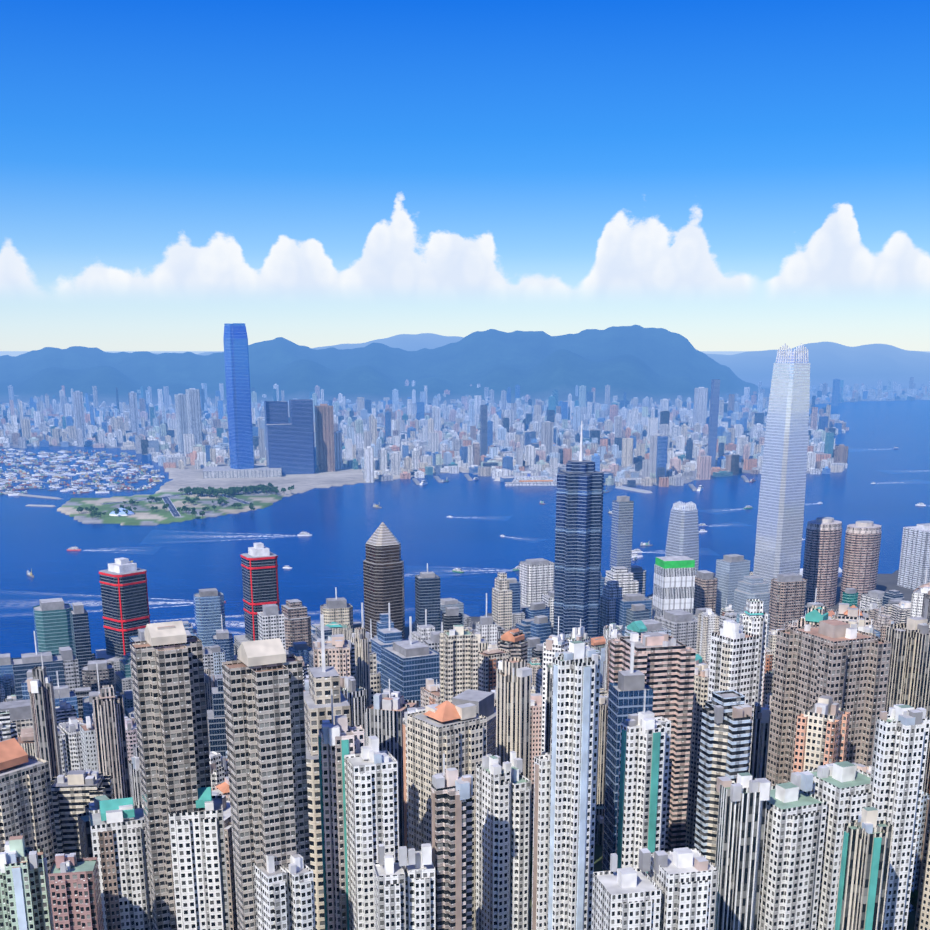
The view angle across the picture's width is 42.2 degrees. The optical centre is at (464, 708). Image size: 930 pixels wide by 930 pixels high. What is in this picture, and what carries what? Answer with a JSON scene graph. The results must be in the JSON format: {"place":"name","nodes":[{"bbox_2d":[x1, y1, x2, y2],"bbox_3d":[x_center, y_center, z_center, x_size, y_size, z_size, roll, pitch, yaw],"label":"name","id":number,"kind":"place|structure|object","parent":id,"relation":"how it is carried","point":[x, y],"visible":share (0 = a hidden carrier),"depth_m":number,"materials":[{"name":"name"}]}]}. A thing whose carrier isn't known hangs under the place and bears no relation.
{"place":"outdoors","nodes":[
{"label":"outdoors","id":0,"kind":"place"},
{"bbox_2d":[0,351,929,657],"bbox_3d":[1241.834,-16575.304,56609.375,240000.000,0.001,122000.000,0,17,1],"label":"water","id":1,"kind":"structure","parent":0,"point":[422,523],"depth_m":2697.62,"materials":[{"name":"blue liquid"}]},
{"bbox_2d":[0,447,925,602],"bbox_3d":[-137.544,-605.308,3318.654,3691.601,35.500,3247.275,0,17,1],"label":"boats","id":2,"kind":"object","parent":1,"relation":"on","point":[528,480],"visible":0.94,"depth_m":3766.72,"materials":[{"name":"paint"}]},
{"bbox_2d":[1,449,927,634],"bbox_3d":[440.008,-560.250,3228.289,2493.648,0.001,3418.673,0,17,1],"label":"vessel wakes","id":3,"kind":"object","parent":1,"relation":"on","point":[162,602],"visible":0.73,"depth_m":2182.86,"materials":[{"name":"liquid"}]},
{"bbox_2d":[420,477,755,492],"bbox_3d":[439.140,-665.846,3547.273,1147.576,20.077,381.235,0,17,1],"label":"docked vessels","id":4,"kind":"object","parent":1,"relation":"on","point":[424,482],"visible":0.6,"depth_m":3576.43,"materials":[{"name":"paint"}]},
{"bbox_2d":[0,325,929,929],"bbox_3d":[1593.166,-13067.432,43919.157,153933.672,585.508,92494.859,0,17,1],"label":"ground","id":5,"kind":"structure","parent":0,"point":[642,363],"depth_m":9008.29,"materials":[{"name":"green plant"}]},
{"bbox_2d":[96,557,150,673],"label":"skyscraper","id":6,"kind":"structure","parent":5,"relation":"on","point":[124,595],"depth_m":1466.68,"materials":[{"name":"glass"},{"name":"red painted metal"}]},
{"bbox_2d":[203,323,281,477],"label":"skyscraper","id":7,"kind":"structure","parent":5,"relation":"on","point":[237,371],"depth_m":3726.51,"materials":[{"name":"glass"}]},
{"bbox_2d":[234,542,279,654],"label":"skyscraper","id":8,"kind":"structure","parent":5,"relation":"on","point":[259,564],"depth_m":1541.54,"materials":[{"name":"glass"},{"name":"red painted metal"}]},
{"bbox_2d":[363,522,406,639],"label":"skyscraper","id":9,"kind":"structure","parent":5,"relation":"on","point":[383,569],"depth_m":1485.10,"materials":[{"name":"concrete"}]},
{"bbox_2d":[0,474,841,575],"bbox_3d":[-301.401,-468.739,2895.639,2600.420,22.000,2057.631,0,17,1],"label":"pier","id":10,"kind":"structure","parent":5,"relation":"on","point":[172,508],"depth_m":3266.82,"materials":[{"name":"paint"}]},
{"bbox_2d":[0,496,927,929],"bbox_3d":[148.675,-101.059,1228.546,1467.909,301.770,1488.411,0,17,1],"label":"office buildings","id":11,"kind":"structure","parent":5,"relation":"on","point":[398,662],"depth_m":1388.63,"materials":[{"name":"concrete"}]},
{"bbox_2d":[0,377,929,487],"bbox_3d":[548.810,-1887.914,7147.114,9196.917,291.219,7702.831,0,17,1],"label":"distant city buildings","id":12,"kind":"structure","parent":5,"relation":"on","point":[299,436],"depth_m":4919.16,"materials":[{"name":"concrete"}]},
{"bbox_2d":[0,582,929,929],"bbox_3d":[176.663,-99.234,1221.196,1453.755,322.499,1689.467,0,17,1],"label":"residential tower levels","id":13,"kind":"object","parent":5,"relation":"on","point":[780,780],"depth_m":451.37,"materials":[{"name":"concrete"}]},
{"bbox_2d":[76,482,918,910],"bbox_3d":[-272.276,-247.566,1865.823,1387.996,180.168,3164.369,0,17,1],"label":"trees","id":14,"kind":"object","parent":5,"relation":"on","point":[202,492],"visible":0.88,"depth_m":3118.90,"materials":[{"name":"green plant"}]},
{"bbox_2d":[553,421,603,637],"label":"skyscraper","id":15,"kind":"structure","parent":5,"relation":"on","point":[579,511],"depth_m":1419.17,"materials":[{"name":"glass"}]},
{"bbox_2d":[652,556,694,619],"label":"office building","id":16,"kind":"structure","parent":5,"relation":"on","point":[674,583],"depth_m":1614.51,"materials":[{"name":"concrete"}]},
{"bbox_2d":[648,501,698,614],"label":"office tower","id":17,"kind":"structure","parent":5,"relation":"on","point":[683,534],"depth_m":1768.74,"materials":[{"name":"glass"},{"name":"metal"}]},
{"bbox_2d":[753,344,809,590],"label":"skyscraper","id":18,"kind":"structure","parent":5,"relation":"on","point":[779,529],"depth_m":1676.51,"materials":[{"name":"white glass"}]},
{"bbox_2d":[802,517,881,607],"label":"twin towers","id":19,"kind":"structure","parent":5,"relation":"on","point":[822,554],"depth_m":1863.55,"materials":[{"name":"concrete"}]},
{"bbox_2d":[897,523,929,589],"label":"high-rise building","id":20,"kind":"structure","parent":5,"relation":"on","point":[914,564],"depth_m":1998.07,"materials":[{"name":"concrete"}]},
{"bbox_2d":[0,0,929,350],"label":"sky","id":21,"kind":"structure","parent":0,"point":[719,175],"materials":[{"name":"blue"}]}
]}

